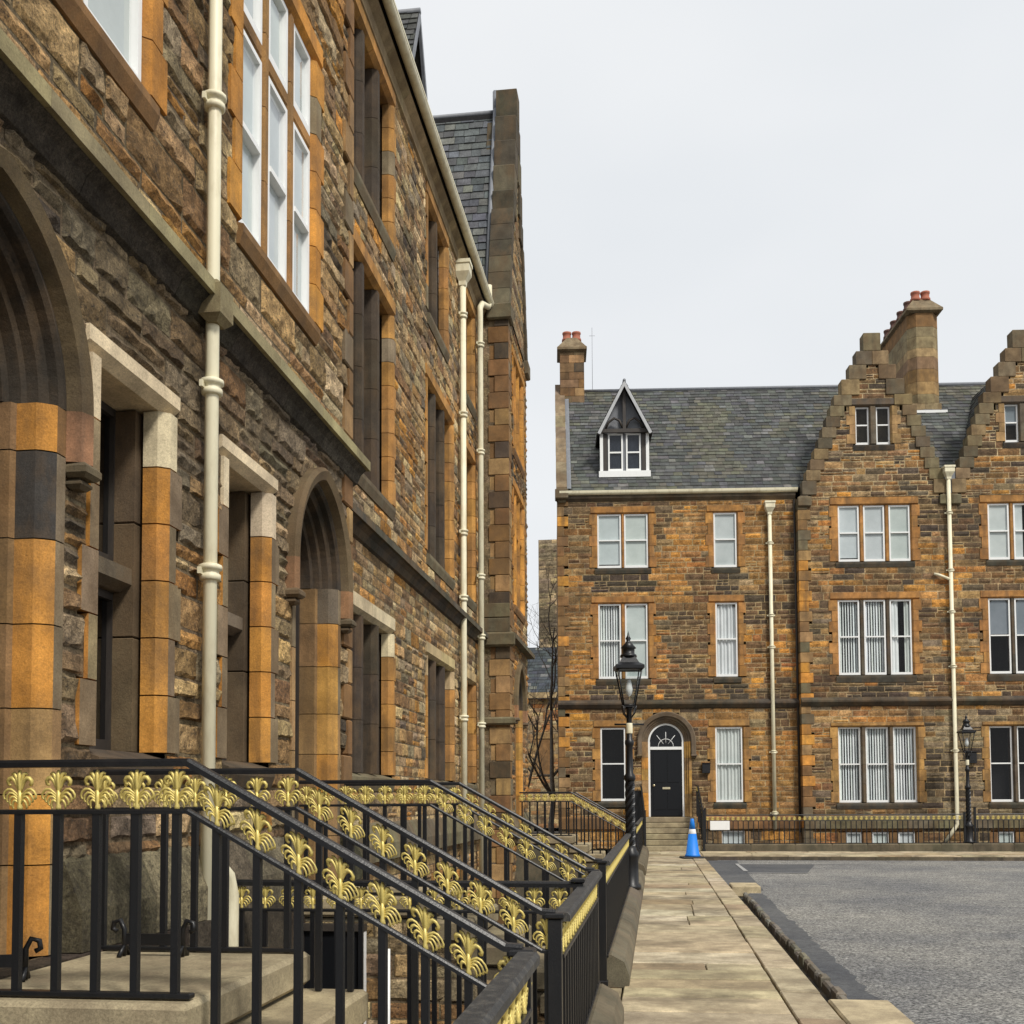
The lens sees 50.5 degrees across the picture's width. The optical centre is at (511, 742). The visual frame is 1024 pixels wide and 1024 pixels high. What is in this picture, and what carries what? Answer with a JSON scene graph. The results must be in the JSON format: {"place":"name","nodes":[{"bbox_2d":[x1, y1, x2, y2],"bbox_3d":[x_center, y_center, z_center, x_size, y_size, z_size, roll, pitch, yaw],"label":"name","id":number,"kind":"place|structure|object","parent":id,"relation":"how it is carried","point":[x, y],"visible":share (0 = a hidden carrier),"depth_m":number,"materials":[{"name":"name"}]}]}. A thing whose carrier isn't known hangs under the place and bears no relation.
{"place":"outdoors","nodes":[
{"label":"outdoors","id":0,"kind":"place"},
{"bbox_2d":[0,0,534,979],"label":"stone terrace","id":1,"kind":"structure","parent":0,"point":[264,370],"depth_m":7.67,"materials":[{"name":"brown stone"}]},
{"bbox_2d":[0,144,101,956],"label":"doorway","id":2,"kind":"structure","parent":1,"relation":"in","point":[46,381],"depth_m":4.94,"materials":[{"name":"stone"}]},
{"bbox_2d":[0,323,181,784],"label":"window","id":3,"kind":"structure","parent":1,"relation":"in","point":[126,707],"depth_m":6.08,"materials":[{"name":"stone"}]},
{"bbox_2d":[51,0,167,131],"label":"window","id":4,"kind":"structure","parent":1,"relation":"in","point":[125,37],"depth_m":5.87,"materials":[{"name":"glass"}]},
{"bbox_2d":[146,434,278,787],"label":"window","id":5,"kind":"structure","parent":1,"relation":"in","point":[247,653],"depth_m":7.71,"materials":[{"name":"stone"}]},
{"bbox_2d":[227,0,323,345],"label":"window","id":6,"kind":"structure","parent":1,"relation":"in","point":[275,169],"depth_m":8.27,"materials":[{"name":"glass"}]},
{"bbox_2d":[252,599,299,836],"bbox_3d":[-1.933,-0.427,8.868,0.095,3.181,1.040,-1,-3,8],"label":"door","id":7,"kind":"structure","parent":1,"relation":"in","point":[297,666],"depth_m":9.30,"materials":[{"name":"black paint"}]},
{"bbox_2d":[259,467,356,886],"bbox_3d":[-1.733,-0.477,8.844,0.520,3.556,1.550,-1,-3,8],"label":"doorway","id":8,"kind":"structure","parent":1,"relation":"in","point":[319,558],"depth_m":9.32,"materials":[{"name":"stone"}]},
{"bbox_2d":[349,591,395,791],"bbox_3d":[-1.807,-0.526,12.493,0.470,2.156,2.240,-1,-3,8],"label":"window","id":9,"kind":"structure","parent":1,"relation":"in","point":[373,640],"depth_m":12.76,"materials":[{"name":"stone"}]},
{"bbox_2d":[352,226,395,520],"bbox_3d":[-1.825,-4.231,12.687,0.470,2.816,2.240,-1,-3,8],"label":"window","id":10,"kind":"structure","parent":1,"relation":"in","point":[374,307],"depth_m":12.96,"materials":[{"name":"stone"}]},
{"bbox_2d":[353,0,395,261],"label":"window","id":11,"kind":"structure","parent":1,"relation":"in","point":[374,101],"depth_m":13.11,"materials":[{"name":"stone"}]},
{"bbox_2d":[381,181,449,363],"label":"window","id":12,"kind":"structure","parent":1,"relation":"in","point":[437,240],"depth_m":16.62,"materials":[{"name":"stone"}]},
{"bbox_2d":[380,641,455,792],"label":"window","id":13,"kind":"structure","parent":1,"relation":"in","point":[439,676],"depth_m":16.74,"materials":[{"name":"stone"}]},
{"bbox_2d":[381,363,454,590],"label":"window","id":14,"kind":"structure","parent":1,"relation":"in","point":[439,417],"depth_m":16.92,"materials":[{"name":"stone"}]},
{"bbox_2d":[431,869,452,879],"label":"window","id":15,"kind":"structure","parent":1,"relation":"in","point":[441,871],"depth_m":16.16,"materials":[{"name":"stone"}]},
{"bbox_2d":[438,288,476,419],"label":"window","id":16,"kind":"structure","parent":1,"relation":"in","point":[471,323],"depth_m":19.91,"materials":[{"name":"stone"}]},
{"bbox_2d":[444,669,477,793],"bbox_3d":[-0.913,-0.180,19.175,0.470,2.156,1.140,-1,-3,8],"label":"window","id":17,"kind":"structure","parent":1,"relation":"in","point":[471,677],"depth_m":19.55,"materials":[{"name":"stone"}]},
{"bbox_2d":[466,438,476,612],"bbox_3d":[-0.931,-3.835,19.366,0.470,2.916,1.140,-1,-3,8],"label":"window","id":18,"kind":"structure","parent":1,"relation":"in","point":[471,524],"depth_m":19.74,"materials":[{"name":"stone"}]},
{"bbox_2d":[466,344,524,478],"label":"window","id":19,"kind":"structure","parent":1,"relation":"in","point":[517,381],"depth_m":22.42,"materials":[{"name":"stone"}]},
{"bbox_2d":[467,477,525,624],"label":"window","id":20,"kind":"structure","parent":1,"relation":"in","point":[518,555],"depth_m":22.28,"materials":[{"name":"stone"}]},
{"bbox_2d":[501,664,528,830],"bbox_3d":[-0.010,0.189,21.712,0.520,3.556,1.550,-1,-3,8],"label":"doorway","id":21,"kind":"structure","parent":1,"relation":"in","point":[520,704],"depth_m":22.18,"materials":[{"name":"stone"}]},
{"bbox_2d":[32,828,702,956],"bbox_3d":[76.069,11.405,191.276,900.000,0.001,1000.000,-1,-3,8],"label":"ground","id":22,"kind":"structure","parent":0,"point":[555,830],"depth_m":58.19,"materials":[{"name":"beige stone"}]},
{"bbox_2d":[527,539,557,827],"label":"distant building","id":23,"kind":"structure","parent":22,"relation":"on","point":[547,550],"depth_m":61.02,"materials":[{"name":"stone"}]},
{"bbox_2d":[533,734,554,776],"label":"window","id":24,"kind":"structure","parent":23,"relation":"in","point":[546,736],"depth_m":60.34,"materials":[{"name":"stone"}]},
{"bbox_2d":[527,596,557,787],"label":"bare tree","id":25,"kind":"object","parent":22,"relation":"on","point":[535,758],"visible":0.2,"depth_m":43.80,"materials":[{"name":"brown plant"}]},
{"bbox_2d":[527,556,569,832],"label":"bare tree","id":26,"kind":"object","parent":22,"relation":"on","point":[551,788],"visible":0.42,"depth_m":40.43,"materials":[{"name":"brown plant"}]},
{"bbox_2d":[634,791,640,822],"bbox_3d":[3.834,2.382,33.576,0.380,1.820,0.080,0,-3,2],"label":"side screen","id":27,"kind":"object","parent":22,"relation":"on","point":[637,798],"visible":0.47,"depth_m":33.57,"materials":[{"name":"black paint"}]},
{"bbox_2d":[729,883,760,896],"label":"bridging slab","id":28,"kind":"structure","parent":22,"relation":"on","point":[739,889],"depth_m":19.27,"materials":[{"name":"beige stone"}]},
{"bbox_2d":[739,897,829,1002],"bbox_3d":[3.228,2.462,13.938,0.460,0.001,11.900,-1,-3,8],"label":"gutter channel","id":29,"kind":"object","parent":22,"relation":"on","point":[824,996],"depth_m":11.43,"materials":[{"name":"black stone"}]},
{"bbox_2d":[743,892,847,999],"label":"channel setts","id":30,"kind":"structure","parent":29,"relation":"on","point":[820,979],"depth_m":11.45,"materials":[{"name":"grey stone"}]},
{"bbox_2d":[555,290,1023,848],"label":"crow stepped house","id":31,"kind":"structure","parent":22,"relation":"on","point":[809,598],"depth_m":34.12,"materials":[{"name":"stone"}]},
{"bbox_2d":[592,720,633,806],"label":"window","id":32,"kind":"structure","parent":31,"relation":"in","point":[609,753],"depth_m":35.11,"materials":[{"name":"glass"}]},
{"bbox_2d":[589,506,656,574],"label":"window","id":33,"kind":"structure","parent":31,"relation":"in","point":[622,540],"depth_m":34.58,"materials":[{"name":"glass"}]},
{"bbox_2d":[590,596,656,684],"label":"window","id":34,"kind":"structure","parent":31,"relation":"in","point":[614,617],"depth_m":34.42,"materials":[{"name":"glass"}]},
{"bbox_2d":[645,723,686,816],"bbox_3d":[4.863,0.769,34.427,1.520,3.320,0.450,0,-3,2],"label":"door","id":35,"kind":"structure","parent":31,"relation":"in","point":[665,757],"depth_m":34.23,"materials":[{"name":"black paint"}]},
{"bbox_2d":[636,711,696,816],"bbox_3d":[4.858,0.739,34.226,1.890,3.440,0.535,0,-3,2],"label":"doorway","id":36,"kind":"structure","parent":31,"relation":"in","point":[672,718],"depth_m":34.09,"materials":[{"name":"stone"}]},
{"bbox_2d":[702,763,709,772],"bbox_3d":[6.069,0.783,33.949,0.270,0.330,0.110,0,-3,2],"label":"wall box","id":37,"kind":"object","parent":31,"relation":"attached to","point":[705,767],"visible":1,"depth_m":33.91,"materials":[{"name":"black paint"}]},
{"bbox_2d":[705,505,745,572],"bbox_3d":[6.761,-6.453,34.520,1.240,2.176,0.350,0,-3,2],"label":"window","id":38,"kind":"structure","parent":31,"relation":"in","point":[725,538],"depth_m":34.43,"materials":[{"name":"glass"}]},
{"bbox_2d":[707,595,746,683],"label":"window","id":39,"kind":"structure","parent":31,"relation":"in","point":[726,628],"depth_m":34.28,"materials":[{"name":"glass"}]},
{"bbox_2d":[707,719,751,808],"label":"window","id":40,"kind":"structure","parent":31,"relation":"in","point":[729,753],"depth_m":34.08,"materials":[{"name":"stone"}]},
{"bbox_2d":[714,829,752,842],"bbox_3d":[6.918,2.929,34.037,1.220,0.626,0.324,0,-3,2],"label":"window","id":41,"kind":"structure","parent":31,"relation":"in","point":[721,834],"depth_m":33.95,"materials":[{"name":"glass"}]},
{"bbox_2d":[846,398,900,450],"bbox_3d":[11.349,-9.996,34.227,1.680,1.656,0.350,0,-3,2],"label":"window","id":42,"kind":"structure","parent":31,"relation":"in","point":[871,405],"depth_m":34.12,"materials":[{"name":"stone"}]},
{"bbox_2d":[829,496,920,567],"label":"window","id":43,"kind":"structure","parent":31,"relation":"in","point":[863,531],"depth_m":33.98,"materials":[{"name":"glass"}]},
{"bbox_2d":[828,592,922,682],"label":"window","id":44,"kind":"structure","parent":31,"relation":"in","point":[875,635],"depth_m":33.83,"materials":[{"name":"glass"}]},
{"bbox_2d":[830,722,926,808],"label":"window","id":45,"kind":"structure","parent":31,"relation":"in","point":[880,765],"depth_m":33.68,"materials":[{"name":"stone"}]},
{"bbox_2d":[838,828,922,842],"bbox_3d":[11.353,2.907,33.566,2.620,0.576,0.324,0,-3,2],"label":"window","id":46,"kind":"structure","parent":31,"relation":"in","point":[843,831],"depth_m":33.46,"materials":[{"name":"glass"}]},
{"bbox_2d":[968,751,976,762],"bbox_3d":[14.150,0.442,33.353,0.250,0.370,0.110,0,-3,2],"label":"wall box","id":47,"kind":"object","parent":31,"relation":"attached to","point":[973,756],"visible":0.72,"depth_m":33.32,"materials":[{"name":"black paint"}]},
{"bbox_2d":[978,495,1023,565],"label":"window","id":48,"kind":"structure","parent":31,"relation":"in","point":[1001,528],"depth_m":33.82,"materials":[{"name":"glass"}]},
{"bbox_2d":[979,590,1023,680],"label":"window","id":49,"kind":"structure","parent":31,"relation":"in","point":[1001,626],"depth_m":33.68,"materials":[{"name":"glass"}]},
{"bbox_2d":[981,721,1023,807],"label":"window","id":50,"kind":"structure","parent":31,"relation":"in","point":[1003,750],"depth_m":33.55,"materials":[{"name":"glass"}]},
{"bbox_2d":[990,828,1023,841],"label":"window","id":51,"kind":"structure","parent":31,"relation":"in","point":[1006,835],"depth_m":33.28,"materials":[{"name":"glass"}]},
{"bbox_2d":[994,395,1023,447],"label":"window","id":52,"kind":"structure","parent":31,"relation":"in","point":[1011,408],"depth_m":33.96,"materials":[{"name":"stone"}]},
{"bbox_2d":[705,843,1023,851],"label":"plinth wall","id":53,"kind":"structure","parent":22,"relation":"on","point":[965,847],"depth_m":32.19,"materials":[{"name":"beige stone"}]},
{"bbox_2d":[703,808,965,843],"bbox_3d":[9.619,2.465,32.415,7.754,1.075,0.084,0,-3,2],"label":"iron railing","id":54,"kind":"object","parent":53,"relation":"on","point":[861,820],"visible":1,"depth_m":32.40,"materials":[{"name":"black metal"}]},
{"bbox_2d":[710,821,729,829],"bbox_3d":[6.226,2.470,32.522,0.580,0.270,0.025,0,-3,2],"label":"sign","id":55,"kind":"object","parent":54,"relation":"attached to","point":[719,825],"visible":1,"depth_m":32.51,"materials":[{"name":"white metal"}]},
{"bbox_2d":[956,715,975,842],"bbox_3d":[13.575,1.042,32.357,0.442,3.873,0.429,0,-3,3],"label":"street lamp","id":56,"kind":"object","parent":53,"relation":"on","point":[966,728],"visible":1,"depth_m":32.29,"materials":[{"name":"black metal"}]},
{"bbox_2d":[973,807,1023,842],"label":"iron railing","id":57,"kind":"object","parent":53,"relation":"on","point":[976,839],"visible":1,"depth_m":32.22,"materials":[{"name":"black metal"}]},
{"bbox_2d":[706,857,1023,860],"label":"kerb face","id":58,"kind":"object","parent":22,"relation":"on","point":[885,858],"visible":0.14,"depth_m":29.13},
{"bbox_2d":[828,999,913,1023],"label":"bridging slab","id":59,"kind":"structure","parent":22,"relation":"on","point":[867,1011],"depth_m":7.87,"materials":[{"name":"beige stone"}]},
{"bbox_2d":[304,886,621,1023],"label":"stone stairs","id":60,"kind":"structure","parent":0,"point":[398,979],"depth_m":7.92,"materials":[{"name":"beige stone"}]},
{"bbox_2d":[303,923,389,1023],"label":"window","id":61,"kind":"structure","parent":60,"relation":"attached to","point":[328,960],"depth_m":7.93,"materials":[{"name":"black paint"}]},
{"bbox_2d":[298,779,599,979],"bbox_3d":[-0.487,1.119,7.968,2.260,1.704,0.084,-1,-3,8],"label":"iron railing","id":62,"kind":"object","parent":60,"relation":"on","point":[445,806],"visible":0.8,"depth_m":7.98,"materials":[{"name":"black metal"}]},
{"bbox_2d":[344,782,607,985],"bbox_3d":[-0.329,1.180,9.146,2.260,1.704,0.084,-1,-3,8],"label":"iron railing","id":63,"kind":"object","parent":60,"relation":"on","point":[600,865],"visible":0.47,"depth_m":9.13,"materials":[{"name":"black metal"}]},
{"bbox_2d":[511,834,605,944],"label":"stone stairs","id":64,"kind":"structure","parent":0,"point":[535,873],"depth_m":20.93,"materials":[{"name":"beige stone"}]},
{"bbox_2d":[519,792,625,853],"bbox_3d":[1.252,1.791,20.955,2.260,1.704,0.084,-1,-3,8],"label":"iron railing","id":65,"kind":"object","parent":64,"relation":"on","point":[615,818],"visible":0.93,"depth_m":20.98,"materials":[{"name":"black metal"}]},
{"bbox_2d":[527,792,636,850],"bbox_3d":[1.424,1.858,22.242,2.260,1.704,0.084,-1,-3,8],"label":"iron railing","id":66,"kind":"object","parent":64,"relation":"on","point":[596,809],"visible":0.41,"depth_m":22.25,"materials":[{"name":"black metal"}]},
{"bbox_2d":[649,851,700,853],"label":"landing pavement","id":67,"kind":"structure","parent":0,"point":[667,852],"depth_m":31.64,"materials":[{"name":"beige stone"}]},
{"bbox_2d":[639,785,645,845],"bbox_3d":[3.985,2.269,33.109,0.085,1.995,1.653,0,-3,2],"label":"iron railing","id":68,"kind":"object","parent":67,"relation":"on","point":[643,812],"visible":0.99,"depth_m":32.78,"materials":[{"name":"black metal"}]},
{"bbox_2d":[642,817,701,850],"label":"stone stairs","id":69,"kind":"structure","parent":67,"relation":"on","point":[666,833],"depth_m":33.05,"materials":[{"name":"beige stone"}]},
{"bbox_2d":[395,0,1023,647],"label":"sky","id":70,"kind":"structure","parent":0,"point":[715,193],"materials":[{"name":"white"}]},
{"bbox_2d":[622,854,797,1023],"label":"pavement","id":71,"kind":"structure","parent":0,"point":[695,960],"depth_m":10.26,"materials":[{"name":"beige stone"}]},
{"bbox_2d":[679,819,705,858],"bbox_3d":[4.740,2.506,28.533,0.600,1.035,0.540,0,-3,-4],"label":"traffic cone","id":72,"kind":"object","parent":71,"relation":"on","point":[692,850],"visible":1,"depth_m":28.42,"materials":[{"name":"blue plastic"}]},
{"bbox_2d":[693,854,845,1023],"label":"kerb","id":73,"kind":"structure","parent":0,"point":[804,1000],"depth_m":10.21,"materials":[{"name":"beige stone"}]},
{"bbox_2d":[700,851,1023,856],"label":"cross pavement","id":74,"kind":"structure","parent":0,"point":[852,854],"depth_m":30.15,"materials":[{"name":"beige stone"}]},
{"bbox_2d":[695,785,705,850],"bbox_3d":[5.724,2.257,33.043,0.084,1.995,1.653,0,-3,2],"label":"iron railing","id":75,"kind":"object","parent":74,"relation":"on","point":[700,813],"visible":1,"depth_m":32.88,"materials":[{"name":"black metal"}]},
{"bbox_2d":[718,860,1023,1023],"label":"road","id":76,"kind":"structure","parent":0,"point":[928,942],"depth_m":14.10,"materials":[{"name":"grey asphalt"}]},
{"bbox_2d":[736,864,769,872],"bbox_3d":[7.086,2.979,25.846,3.250,0.001,3.550,-1,-3,8],"label":"road marking","id":77,"kind":"object","parent":76,"relation":"on","point":[741,867],"visible":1,"depth_m":25.12,"materials":[{"name":"paint"}]},
{"bbox_2d":[708,861,879,999],"bbox_3d":[4.101,2.247,11.458,2.750,0.004,36.000,-1,-3,8],"label":"asphalt strip","id":78,"kind":"object","parent":76,"relation":"on","point":[839,975],"visible":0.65,"depth_m":14.05,"materials":[{"name":"grey asphalt"}]},
{"bbox_3d":[-0.797,3.052,6.465,2.112,2.080,0.180,-1,-3,8],"label":"cross wall","id":79,"kind":"object","parent":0,"visible":0},
{"bbox_2d":[236,878,585,1023],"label":"iron railing","id":80,"kind":"object","parent":79,"relation":"on","point":[573,883],"visible":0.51,"depth_m":6.53,"materials":[{"name":"black metal"}]},
{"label":"coping kerb","id":81,"kind":"structure","parent":0,"visible":0},
{"bbox_2d":[452,952,539,1023],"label":"iron railing","id":82,"kind":"object","parent":81,"relation":"on","point":[500,995],"visible":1,"depth_m":3.06,"materials":[{"name":"black metal"}]},
{"label":"basement path","id":83,"kind":"structure","parent":0,"visible":0},
{"bbox_2d":[0,950,367,1023],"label":"stone stairs","id":84,"kind":"structure","parent":83,"relation":"on","point":[236,988],"depth_m":4.31,"materials":[{"name":"beige stone"}]},
{"bbox_2d":[0,936,43,981],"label":"boot scraper","id":85,"kind":"object","parent":84,"relation":"on","point":[5,960],"visible":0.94,"depth_m":4.29,"materials":[{"name":"black paint"}]},
{"bbox_2d":[111,918,196,957],"bbox_3d":[-1.631,0.887,4.941,0.409,0.177,0.116,-1,-3,8],"label":"boot scraper","id":86,"kind":"object","parent":84,"relation":"on","point":[151,939],"visible":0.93,"depth_m":4.93,"materials":[{"name":"black paint"}]},
{"bbox_2d":[0,758,535,1023],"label":"iron railing","id":87,"kind":"object","parent":84,"relation":"on","point":[58,779],"visible":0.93,"depth_m":3.84,"materials":[{"name":"black metal"}]},
{"bbox_2d":[92,768,564,1023],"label":"iron railing","id":88,"kind":"object","parent":84,"relation":"on","point":[551,925],"visible":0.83,"depth_m":4.99,"materials":[{"name":"black metal"}]},
{"bbox_3d":[1.415,3.384,13.880,0.300,2.172,34.192,-1,-3,8],"label":"retaining wall","id":89,"kind":"object","parent":83,"relation":"on","visible":0},
{"bbox_2d":[588,984,623,1023],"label":"coping kerb","id":90,"kind":"structure","parent":89,"relation":"on","point":[608,1008],"depth_m":7.05,"materials":[{"name":"grey stone"}]},
{"bbox_2d":[556,871,601,1023],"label":"iron railing","id":91,"kind":"object","parent":90,"relation":"on","point":[578,906],"visible":0.98,"depth_m":5.99,"materials":[{"name":"black metal"}]},
{"bbox_2d":[607,869,644,987],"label":"coping kerb","id":92,"kind":"structure","parent":89,"relation":"on","point":[620,960],"depth_m":10.37,"materials":[{"name":"beige stone"}]},
{"bbox_2d":[602,826,636,957],"bbox_3d":[1.557,1.685,14.868,0.085,0.805,11.780,-1,-3,8],"label":"iron railing","id":93,"kind":"object","parent":92,"relation":"on","point":[616,857],"visible":0.68,"depth_m":11.14,"materials":[{"name":"black metal"}]},
{"bbox_2d":[613,632,644,889],"bbox_3d":[1.777,0.243,16.419,0.446,3.915,0.434,0,-3,0],"label":"street lamp","id":94,"kind":"object","parent":92,"relation":"on","point":[629,662],"visible":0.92,"depth_m":16.36,"materials":[{"name":"black metal"}]},
{"bbox_2d":[638,845,648,875],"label":"coping kerb","id":95,"kind":"structure","parent":89,"relation":"on","point":[643,860],"depth_m":24.43,"materials":[{"name":"beige stone"}]},
{"bbox_2d":[635,817,642,859],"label":"iron railing","id":96,"kind":"object","parent":95,"relation":"on","point":[639,831],"visible":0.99,"depth_m":25.54,"materials":[{"name":"black metal"}]}
]}

